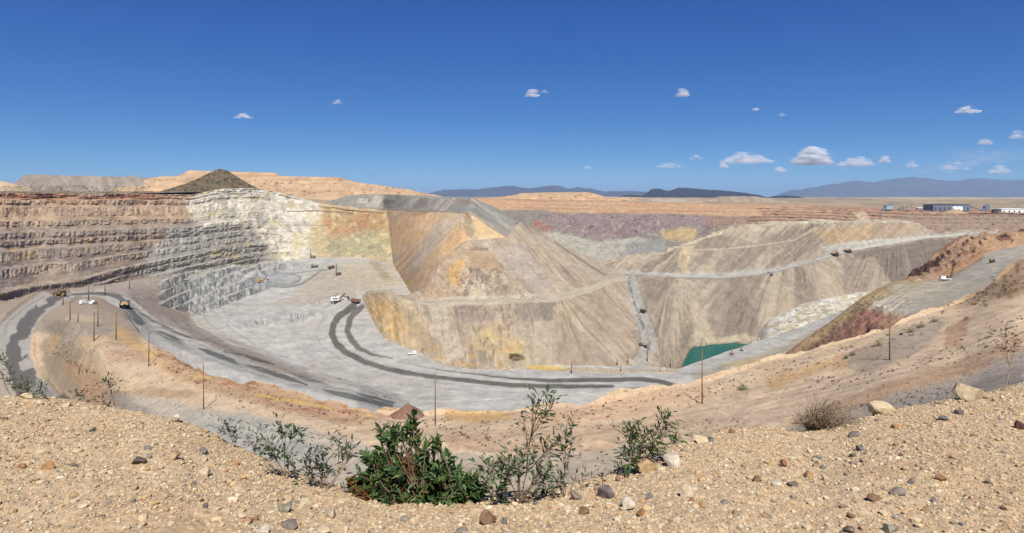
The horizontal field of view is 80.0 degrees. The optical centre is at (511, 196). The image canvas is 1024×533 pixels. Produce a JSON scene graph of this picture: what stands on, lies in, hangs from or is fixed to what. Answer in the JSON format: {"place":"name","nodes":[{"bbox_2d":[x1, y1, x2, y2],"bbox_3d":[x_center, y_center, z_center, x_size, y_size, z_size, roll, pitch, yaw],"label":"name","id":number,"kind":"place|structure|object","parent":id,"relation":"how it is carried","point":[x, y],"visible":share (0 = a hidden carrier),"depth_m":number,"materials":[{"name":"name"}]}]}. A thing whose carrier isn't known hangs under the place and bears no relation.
{"place":"outdoors","nodes":[
{"label":"outdoors","id":0,"kind":"place"},
{"bbox_2d":[0,181,36,190],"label":"spoil hill","id":1,"kind":"structure","parent":0,"point":[3,184],"depth_m":1738.22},
{"bbox_2d":[0,292,69,397],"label":"road","id":2,"kind":"structure","parent":0,"point":[18,326],"depth_m":413.94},
{"bbox_2d":[51,290,66,295],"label":"haul truck","id":3,"kind":"object","parent":2,"relation":"on","point":[60,293],"visible":0.96,"depth_m":633.89,"materials":[{"name":"yellow paint"}]},
{"bbox_2d":[13,174,149,190],"bbox_3d":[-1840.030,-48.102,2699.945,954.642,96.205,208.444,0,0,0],"label":"spoil hill","id":4,"kind":"structure","parent":0,"point":[37,181],"depth_m":2657.33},
{"bbox_2d":[109,186,143,190],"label":"spoil hill","id":5,"kind":"structure","parent":0,"point":[133,188],"depth_m":1944.90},
{"bbox_2d":[0,188,392,300],"bbox_3d":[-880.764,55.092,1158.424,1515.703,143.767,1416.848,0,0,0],"label":"pit wall","id":6,"kind":"structure","parent":0,"point":[34,236],"depth_m":942.54,"materials":[{"name":"stone"}]},
{"bbox_2d":[152,169,256,194],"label":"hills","id":7,"kind":"structure","parent":0,"point":[204,184],"depth_m":1479.88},
{"bbox_2d":[87,290,395,406],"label":"road","id":8,"kind":"structure","parent":0,"point":[174,336],"depth_m":383.52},
{"bbox_2d":[119,300,129,308],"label":"haul truck","id":9,"kind":"object","parent":8,"relation":"on","point":[124,304],"visible":0.98,"depth_m":481.64,"materials":[{"name":"metal"}]},
{"bbox_2d":[144,170,438,199],"bbox_3d":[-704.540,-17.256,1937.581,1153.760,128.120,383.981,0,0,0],"label":"spoil hill","id":10,"kind":"structure","parent":0,"point":[333,188],"depth_m":1879.27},
{"bbox_2d":[324,194,517,235],"bbox_3d":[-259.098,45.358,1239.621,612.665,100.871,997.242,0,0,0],"label":"spoil terrain","id":11,"kind":"structure","parent":0,"point":[501,222],"depth_m":883.37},
{"bbox_2d":[369,208,506,292],"bbox_3d":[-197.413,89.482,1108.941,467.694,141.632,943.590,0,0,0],"label":"spoil terrain","id":12,"kind":"structure","parent":0,"point":[417,273],"depth_m":782.54,"materials":[{"name":"soil"}]},
{"bbox_2d":[70,257,843,411],"bbox_3d":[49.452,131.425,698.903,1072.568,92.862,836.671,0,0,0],"label":"pit floor","id":13,"kind":"structure","parent":0,"point":[359,274],"depth_m":555.33,"materials":[{"name":"gravel"}]},
{"bbox_2d":[330,293,349,302],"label":"mining shovel","id":14,"kind":"object","parent":13,"relation":"on","point":[335,299],"visible":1,"depth_m":730.29,"materials":[{"name":"metal"}]},
{"bbox_2d":[351,298,360,303],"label":"haul truck","id":15,"kind":"object","parent":13,"relation":"on","point":[356,301],"visible":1,"depth_m":736.38,"materials":[{"name":"orange paint"}]},
{"bbox_2d":[362,222,658,369],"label":"spoil terrain","id":16,"kind":"structure","parent":0,"point":[419,326],"depth_m":589.65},
{"bbox_2d":[0,258,1023,494],"bbox_3d":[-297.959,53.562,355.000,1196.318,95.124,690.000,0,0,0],"label":"dirt slope","id":17,"kind":"structure","parent":0,"point":[62,376],"depth_m":139.10,"materials":[{"name":"soil"}]},
{"bbox_2d":[203,363,203,408],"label":"utility pole","id":18,"kind":"object","parent":17,"relation":"on","point":[203,385],"visible":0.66,"depth_m":157.31,"materials":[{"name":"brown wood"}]},
{"bbox_2d":[390,403,424,419],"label":"rock heap","id":19,"kind":"object","parent":17,"relation":"on","point":[400,414],"visible":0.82,"depth_m":144.81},
{"bbox_2d":[435,372,435,425],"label":"utility pole","id":20,"kind":"object","parent":17,"relation":"on","point":[435,398],"visible":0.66,"depth_m":137.12,"materials":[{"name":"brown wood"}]},
{"bbox_2d":[701,348,702,403],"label":"utility pole","id":21,"kind":"object","parent":17,"relation":"on","point":[702,380],"visible":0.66,"depth_m":130.63,"materials":[{"name":"brown wood"}]},
{"bbox_2d":[889,312,889,359],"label":"utility pole","id":22,"kind":"object","parent":17,"relation":"on","point":[889,335],"visible":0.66,"depth_m":131.50,"materials":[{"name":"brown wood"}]},
{"bbox_2d":[0,382,1023,532],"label":"gravel ground","id":23,"kind":"structure","parent":0,"point":[152,520],"depth_m":3.87,"materials":[{"name":"gravel"}]},
{"bbox_2d":[0,347,25,397],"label":"leafy plant","id":24,"kind":"object","parent":23,"relation":"on","point":[9,369],"visible":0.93,"depth_m":6.15,"materials":[{"name":"green plant"}]},
{"bbox_2d":[17,463,26,468],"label":"stone","id":25,"kind":"object","parent":23,"relation":"on","point":[22,465],"visible":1,"depth_m":4.01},
{"bbox_2d":[10,375,36,397],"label":"leafy plant","id":26,"kind":"object","parent":23,"relation":"on","point":[26,388],"visible":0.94,"depth_m":6.04,"materials":[{"name":"green plant"}]},
{"bbox_2d":[20,393,32,398],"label":"stone","id":27,"kind":"object","parent":23,"relation":"on","point":[26,395],"visible":1,"depth_m":5.94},
{"bbox_2d":[26,380,49,399],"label":"leafy plant","id":28,"kind":"object","parent":23,"relation":"on","point":[42,391],"visible":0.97,"depth_m":6.04,"materials":[{"name":"green plant"}]},
{"bbox_2d":[33,449,48,455],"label":"stone","id":29,"kind":"object","parent":23,"relation":"on","point":[39,452],"visible":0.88,"depth_m":4.30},
{"bbox_2d":[41,460,54,469],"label":"stone","id":30,"kind":"object","parent":23,"relation":"on","point":[48,465],"visible":0.98,"depth_m":3.94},
{"bbox_2d":[72,448,83,452],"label":"stone","id":31,"kind":"object","parent":23,"relation":"on","point":[76,450],"visible":1,"depth_m":4.34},
{"bbox_2d":[69,388,90,403],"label":"leafy plant","id":32,"kind":"object","parent":23,"relation":"on","point":[80,395],"visible":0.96,"depth_m":6.15,"materials":[{"name":"green plant"}]},
{"bbox_2d":[86,389,113,406],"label":"leafy plant","id":33,"kind":"object","parent":23,"relation":"on","point":[105,403],"visible":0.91,"depth_m":6.06,"materials":[{"name":"green plant"}]},
{"bbox_2d":[98,371,122,407],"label":"leafy plant","id":34,"kind":"object","parent":23,"relation":"on","point":[108,381],"visible":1,"depth_m":6.00,"materials":[{"name":"green plant"}]},
{"bbox_2d":[131,456,146,463],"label":"stone","id":35,"kind":"object","parent":23,"relation":"on","point":[138,460],"visible":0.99,"depth_m":4.22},
{"bbox_2d":[167,450,180,460],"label":"stone","id":36,"kind":"object","parent":23,"relation":"on","point":[175,454],"visible":0.96,"depth_m":4.33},
{"bbox_2d":[169,413,179,422],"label":"stone","id":37,"kind":"object","parent":23,"relation":"on","point":[175,418],"visible":0.96,"depth_m":5.59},
{"bbox_2d":[199,447,207,454],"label":"stone","id":38,"kind":"object","parent":23,"relation":"on","point":[202,450],"visible":1,"depth_m":4.67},
{"bbox_2d":[197,467,210,476],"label":"stone","id":39,"kind":"object","parent":23,"relation":"on","point":[204,472],"visible":0.8,"depth_m":4.10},
{"bbox_2d":[205,417,244,442],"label":"leafy plant","id":40,"kind":"object","parent":23,"relation":"on","point":[231,431],"visible":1,"depth_m":5.36,"materials":[{"name":"green plant"}]},
{"bbox_2d":[237,511,244,518],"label":"stone","id":41,"kind":"object","parent":23,"relation":"on","point":[240,514],"visible":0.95,"depth_m":3.37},
{"bbox_2d":[249,514,258,520],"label":"stone","id":42,"kind":"object","parent":23,"relation":"on","point":[254,517],"visible":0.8,"depth_m":3.34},
{"bbox_2d":[241,422,267,451],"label":"leafy plant","id":43,"kind":"object","parent":23,"relation":"on","point":[257,440],"visible":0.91,"depth_m":5.16,"materials":[{"name":"green plant"}]},
{"bbox_2d":[256,525,269,532],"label":"stone","id":44,"kind":"object","parent":23,"relation":"on","point":[263,529],"visible":1,"depth_m":3.18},
{"bbox_2d":[252,411,313,476],"bbox_3d":[-1.717,1.850,4.558,0.411,0.514,0.373,0,0,-26],"label":"leafy plant","id":45,"kind":"object","parent":23,"relation":"on","point":[274,449],"visible":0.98,"depth_m":4.52,"materials":[{"name":"green plant"}]},
{"bbox_2d":[278,503,291,512],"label":"stone","id":46,"kind":"object","parent":23,"relation":"on","point":[286,507],"visible":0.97,"depth_m":3.58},
{"bbox_2d":[281,518,297,529],"bbox_3d":[-1.228,1.804,3.358,0.091,0.051,0.072,0,0,-17],"label":"boulder","id":47,"kind":"object","parent":23,"relation":"on","point":[289,524],"visible":0.97,"depth_m":3.33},
{"bbox_2d":[298,497,312,508],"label":"stone","id":48,"kind":"object","parent":23,"relation":"on","point":[305,503],"visible":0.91,"depth_m":3.72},
{"bbox_2d":[292,441,341,488],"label":"leafy plant","id":49,"kind":"object","parent":23,"relation":"on","point":[320,465],"visible":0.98,"depth_m":4.33,"materials":[{"name":"green plant"}]},
{"bbox_2d":[317,525,329,532],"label":"stone","id":50,"kind":"object","parent":23,"relation":"on","point":[323,529],"visible":1,"depth_m":3.34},
{"bbox_2d":[325,507,335,517],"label":"stone","id":51,"kind":"object","parent":23,"relation":"on","point":[330,512],"visible":1,"depth_m":3.64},
{"bbox_2d":[323,429,363,490],"bbox_3d":[-1.208,1.836,4.310,0.220,0.466,0.452,0,0,-42],"label":"leafy plant","id":52,"kind":"object","parent":23,"relation":"on","point":[350,454],"visible":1,"depth_m":4.29,"materials":[{"name":"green plant"}]},
{"bbox_2d":[400,515,409,521],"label":"stone","id":53,"kind":"object","parent":23,"relation":"on","point":[404,518],"visible":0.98,"depth_m":3.77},
{"bbox_2d":[343,409,491,505],"bbox_3d":[-0.663,1.842,4.311,1.071,0.712,0.447,0,0,0],"label":"leafy bush","id":54,"kind":"object","parent":23,"relation":"on","point":[421,477],"visible":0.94,"depth_m":4.27,"materials":[{"name":"green plant"}]},
{"bbox_2d":[456,526,467,532],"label":"stone","id":55,"kind":"object","parent":23,"relation":"on","point":[463,529],"visible":0.86,"depth_m":3.35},
{"bbox_2d":[479,509,496,524],"bbox_3d":[-0.139,1.872,3.546,0.093,0.107,0.104,0,0,29],"label":"boulder","id":56,"kind":"object","parent":23,"relation":"on","point":[486,517],"visible":0.83,"depth_m":3.52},
{"bbox_2d":[468,440,526,504],"bbox_3d":[-0.100,1.926,4.167,0.421,0.433,0.342,0,0,0],"label":"leafy plant","id":57,"kind":"object","parent":23,"relation":"on","point":[502,487],"visible":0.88,"depth_m":4.16,"materials":[{"name":"green plant"}]},
{"bbox_2d":[495,383,567,502],"bbox_3d":[0.151,1.679,4.056,0.553,0.866,0.347,0,0,-22],"label":"leafy plant","id":58,"kind":"object","parent":23,"relation":"on","point":[545,474],"visible":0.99,"depth_m":4.09,"materials":[{"name":"green plant"}]},
{"bbox_2d":[547,409,587,496],"bbox_3d":[0.357,1.733,4.137,0.244,0.623,0.389,0,0,31],"label":"leafy plant","id":59,"kind":"object","parent":23,"relation":"on","point":[561,474],"visible":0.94,"depth_m":4.12,"materials":[{"name":"green plant"}]},
{"bbox_2d":[570,490,581,499],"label":"stone","id":60,"kind":"object","parent":23,"relation":"on","point":[575,495],"visible":0.85,"depth_m":4.00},
{"bbox_2d":[579,506,588,514],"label":"stone","id":61,"kind":"object","parent":23,"relation":"on","point":[583,510],"visible":0.88,"depth_m":3.67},
{"bbox_2d":[574,466,600,490],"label":"leafy plant","id":62,"kind":"object","parent":23,"relation":"on","point":[576,489],"visible":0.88,"depth_m":4.35,"materials":[{"name":"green plant"}]},
{"bbox_2d":[590,467,606,485],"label":"leafy plant","id":63,"kind":"object","parent":23,"relation":"on","point":[602,474],"visible":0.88,"depth_m":4.31,"materials":[{"name":"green plant"}]},
{"bbox_2d":[597,484,614,498],"bbox_3d":[0.615,1.953,4.009,0.099,0.104,0.110,0,0,-15],"label":"boulder","id":64,"kind":"object","parent":23,"relation":"on","point":[605,491],"visible":0.9,"depth_m":3.98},
{"bbox_2d":[621,496,634,508],"bbox_3d":[0.687,1.839,3.639,0.066,0.067,0.092,0,0,-37],"label":"stone","id":65,"kind":"object","parent":23,"relation":"on","point":[627,502],"visible":1,"depth_m":3.62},
{"bbox_2d":[636,508,643,515],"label":"stone","id":66,"kind":"object","parent":23,"relation":"on","point":[640,512],"visible":1,"depth_m":3.48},
{"bbox_2d":[634,458,656,472],"bbox_3d":[0.981,1.989,4.501,0.167,0.120,0.143,0,0,0],"label":"boulder","id":67,"kind":"object","parent":23,"relation":"on","point":[645,465],"visible":0.98,"depth_m":4.45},
{"bbox_2d":[611,406,689,476],"bbox_3d":[1.033,1.872,4.629,0.649,0.544,0.364,0,0,-20],"label":"leafy plant","id":68,"kind":"object","parent":23,"relation":"on","point":[636,435],"visible":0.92,"depth_m":4.58,"materials":[{"name":"green plant"}]},
{"bbox_2d":[657,454,664,461],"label":"stone","id":69,"kind":"object","parent":23,"relation":"on","point":[660,457],"visible":0.58,"depth_m":4.67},
{"bbox_2d":[664,453,679,466],"bbox_3d":[1.179,1.962,4.505,0.110,0.105,0.104,0,0,0],"label":"stone","id":70,"kind":"object","parent":23,"relation":"on","point":[672,460],"visible":0.83,"depth_m":4.49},
{"bbox_2d":[680,485,693,497],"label":"stone","id":71,"kind":"object","parent":23,"relation":"on","point":[686,491],"visible":0.86,"depth_m":3.73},
{"bbox_2d":[693,435,707,442],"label":"stone","id":72,"kind":"object","parent":23,"relation":"on","point":[699,438],"visible":0.84,"depth_m":5.18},
{"bbox_2d":[753,475,761,482],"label":"stone","id":73,"kind":"object","parent":23,"relation":"on","point":[756,478],"visible":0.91,"depth_m":4.04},
{"bbox_2d":[771,480,781,485],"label":"stone","id":74,"kind":"object","parent":23,"relation":"on","point":[776,483],"visible":0.98,"depth_m":3.93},
{"bbox_2d":[780,459,787,466],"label":"stone","id":75,"kind":"object","parent":23,"relation":"on","point":[783,463],"visible":0.85,"depth_m":4.36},
{"bbox_2d":[786,481,797,487],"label":"stone","id":76,"kind":"object","parent":23,"relation":"on","point":[793,483],"visible":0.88,"depth_m":3.93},
{"bbox_2d":[805,470,812,477],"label":"stone","id":77,"kind":"object","parent":23,"relation":"on","point":[808,474],"visible":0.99,"depth_m":4.16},
{"bbox_2d":[778,385,871,430],"bbox_3d":[2.920,2.023,5.707,1.079,0.546,0.747,0,0,0],"label":"dry shrub","id":78,"kind":"object","parent":23,"relation":"on","point":[814,421],"visible":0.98,"depth_m":5.65,"materials":[{"name":"brown plant"}]},
{"bbox_2d":[842,525,854,532],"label":"stone","id":79,"kind":"object","parent":23,"relation":"on","point":[849,529],"visible":1,"depth_m":3.15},
{"bbox_2d":[848,431,861,436],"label":"stone","id":80,"kind":"object","parent":23,"relation":"on","point":[853,433],"visible":0.86,"depth_m":5.24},
{"bbox_2d":[856,445,864,450],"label":"stone","id":81,"kind":"object","parent":23,"relation":"on","point":[859,448],"visible":0.82,"depth_m":4.76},
{"bbox_2d":[867,493,879,501],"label":"stone","id":82,"kind":"object","parent":23,"relation":"on","point":[872,497],"visible":1,"depth_m":3.53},
{"bbox_2d":[868,400,894,414],"bbox_3d":[3.688,2.130,6.096,0.246,0.152,0.202,0,0,0],"label":"boulder","id":83,"kind":"object","parent":23,"relation":"on","point":[878,407],"visible":0.76,"depth_m":6.05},
{"bbox_2d":[878,510,888,516],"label":"stone","id":84,"kind":"object","parent":23,"relation":"on","point":[884,512],"visible":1,"depth_m":3.39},
{"bbox_2d":[883,523,897,532],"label":"stone","id":85,"kind":"object","parent":23,"relation":"on","point":[888,528],"visible":1,"depth_m":3.14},
{"bbox_2d":[890,487,905,495],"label":"stone","id":86,"kind":"object","parent":23,"relation":"on","point":[899,491],"visible":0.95,"depth_m":3.59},
{"bbox_2d":[934,473,946,480],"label":"stone","id":87,"kind":"object","parent":23,"relation":"on","point":[938,476],"visible":0.96,"depth_m":3.79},
{"bbox_2d":[938,415,948,419],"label":"stone","id":88,"kind":"object","parent":23,"relation":"on","point":[942,417],"visible":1,"depth_m":5.40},
{"bbox_2d":[928,374,978,405],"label":"dead stalk","id":89,"kind":"object","parent":23,"relation":"on","point":[947,396],"visible":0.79,"depth_m":5.96,"materials":[{"name":"plant"}]},
{"bbox_2d":[954,410,963,414],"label":"stone","id":90,"kind":"object","parent":23,"relation":"on","point":[959,412],"visible":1,"depth_m":5.52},
{"bbox_2d":[958,459,965,465],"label":"stone","id":91,"kind":"object","parent":23,"relation":"on","point":[961,462],"visible":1,"depth_m":4.08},
{"bbox_2d":[951,382,983,401],"bbox_3d":[4.628,2.010,6.207,0.340,0.218,0.249,0,0,-44],"label":"boulder","id":92,"kind":"object","parent":23,"relation":"on","point":[970,393],"visible":0.81,"depth_m":6.12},
{"bbox_2d":[984,477,994,483],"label":"stone","id":93,"kind":"object","parent":23,"relation":"on","point":[990,480],"visible":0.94,"depth_m":3.74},
{"bbox_2d":[988,318,1023,388],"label":"dead stalk","id":94,"kind":"object","parent":23,"relation":"on","point":[1004,348],"visible":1,"depth_m":6.60,"materials":[{"name":"brown plant"}]},
{"bbox_2d":[1014,421,1023,429],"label":"stone","id":95,"kind":"object","parent":23,"relation":"on","point":[1018,425],"visible":0.88,"depth_m":4.95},
{"bbox_2d":[0,199,1023,421],"bbox_3d":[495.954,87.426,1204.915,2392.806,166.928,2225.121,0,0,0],"label":"rubble","id":96,"kind":"object","parent":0,"point":[779,360],"visible":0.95,"depth_m":531.06,"materials":[{"name":"stone"}]},
{"bbox_2d":[0,191,1023,213],"bbox_3d":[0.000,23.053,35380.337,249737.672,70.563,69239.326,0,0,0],"label":"ground","id":97,"kind":"structure","parent":0,"point":[841,201],"depth_m":2744.65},
{"bbox_2d":[0,0,1023,195],"label":"sky","id":98,"kind":"structure","parent":0,"point":[759,97],"materials":[{"name":"blue"}]},
{"bbox_2d":[4,173,1022,465],"bbox_3d":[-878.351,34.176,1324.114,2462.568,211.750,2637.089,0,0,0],"label":"scrub","id":99,"kind":"object","parent":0,"point":[602,405],"visible":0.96,"depth_m":138.41,"materials":[{"name":"green plant"}]},
{"bbox_2d":[427,185,647,196],"bbox_3d":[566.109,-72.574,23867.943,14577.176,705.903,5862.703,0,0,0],"label":"mountains","id":100,"kind":"structure","parent":0,"point":[500,191],"depth_m":22842.96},
{"bbox_2d":[488,192,703,201],"bbox_3d":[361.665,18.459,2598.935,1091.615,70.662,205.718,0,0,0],"label":"spoil hill","id":101,"kind":"structure","parent":0,"point":[565,196],"depth_m":2568.07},
{"bbox_2d":[474,198,831,262],"bbox_3d":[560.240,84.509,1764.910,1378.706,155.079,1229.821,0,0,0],"label":"pit wall","id":102,"kind":"structure","parent":0,"point":[584,232],"depth_m":1540.36,"materials":[{"name":"stone"}]},
{"bbox_2d":[632,197,701,202],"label":"spoil hill","id":103,"kind":"structure","parent":0,"point":[659,199],"depth_m":2390.80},
{"bbox_2d":[622,188,766,197],"bbox_3d":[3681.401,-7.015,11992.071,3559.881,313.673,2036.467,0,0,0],"label":"mountains","id":104,"kind":"structure","parent":0,"point":[683,193],"depth_m":11587.32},
{"bbox_2d":[683,343,750,366],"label":"water","id":105,"kind":"structure","parent":0,"point":[694,355],"depth_m":669.97,"materials":[{"name":"teal liquid"}]},
{"bbox_2d":[707,196,785,201],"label":"spoil hill","id":106,"kind":"structure","parent":0,"point":[737,199],"depth_m":2768.27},
{"bbox_2d":[767,195,803,197],"bbox_3d":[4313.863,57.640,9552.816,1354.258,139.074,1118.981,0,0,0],"label":"hills","id":107,"kind":"structure","parent":0,"point":[784,196],"depth_m":9373.35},
{"bbox_2d":[602,219,998,368],"bbox_3d":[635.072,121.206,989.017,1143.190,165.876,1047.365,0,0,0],"label":"spoil terrain","id":108,"kind":"structure","parent":0,"point":[871,270],"depth_m":839.25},
{"bbox_2d":[618,232,996,365],"bbox_3d":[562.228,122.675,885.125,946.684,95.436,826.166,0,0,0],"label":"road","id":109,"kind":"structure","parent":0,"point":[643,322],"depth_m":798.52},
{"bbox_2d":[752,290,873,342],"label":"pit wall","id":110,"kind":"structure","parent":0,"point":[817,308],"depth_m":743.49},
{"bbox_2d":[746,205,1023,232],"bbox_3d":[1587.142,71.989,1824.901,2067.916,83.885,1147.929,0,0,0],"label":"pit wall","id":111,"kind":"structure","parent":0,"point":[933,221],"depth_m":1676.91,"materials":[{"name":"stone"}]},
{"bbox_2d":[881,204,892,210],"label":"crusher tower","id":112,"kind":"structure","parent":111,"relation":"on","point":[888,206],"depth_m":1875.49,"materials":[{"name":"metal"}]},
{"bbox_2d":[923,204,969,210],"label":"plant shed","id":113,"kind":"structure","parent":111,"relation":"on","point":[940,207],"depth_m":1856.31,"materials":[{"name":"white metal"}]},
{"bbox_2d":[944,209,967,213],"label":"ore stockpile","id":114,"kind":"object","parent":111,"relation":"on","point":[953,211],"visible":0.99,"depth_m":1811.78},
{"bbox_2d":[981,204,989,211],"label":"crusher tower","id":115,"kind":"structure","parent":111,"relation":"on","point":[986,207],"depth_m":1867.68,"materials":[{"name":"metal"}]},
{"bbox_2d":[998,208,1023,212],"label":"plant shed","id":116,"kind":"structure","parent":111,"relation":"on","point":[1015,210],"depth_m":1857.85,"materials":[{"name":"white paint"}]},
{"bbox_2d":[775,177,1023,196],"bbox_3d":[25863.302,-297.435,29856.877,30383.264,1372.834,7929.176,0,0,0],"label":"mountains","id":117,"kind":"structure","parent":0,"point":[927,187],"depth_m":28040.83,"materials":[{"name":"stone"}]},
{"bbox_2d":[785,229,1023,353],"bbox_3d":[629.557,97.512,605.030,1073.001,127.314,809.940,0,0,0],"label":"spur terrain","id":118,"kind":"structure","parent":0,"point":[896,296],"depth_m":500.23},
{"bbox_2d":[939,265,954,280],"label":"drill rig","id":119,"kind":"object","parent":118,"relation":"on","point":[944,278],"visible":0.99,"depth_m":573.51,"materials":[{"name":"metal"}]},
{"bbox_2d":[854,197,1023,198],"bbox_3d":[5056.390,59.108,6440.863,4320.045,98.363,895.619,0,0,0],"label":"hills","id":120,"kind":"structure","parent":0,"point":[936,198],"depth_m":6331.62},
{"bbox_2d":[945,200,1023,201],"bbox_3d":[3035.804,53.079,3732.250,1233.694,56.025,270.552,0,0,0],"label":"hills","id":121,"kind":"structure","parent":0,"point":[984,201],"depth_m":3700.61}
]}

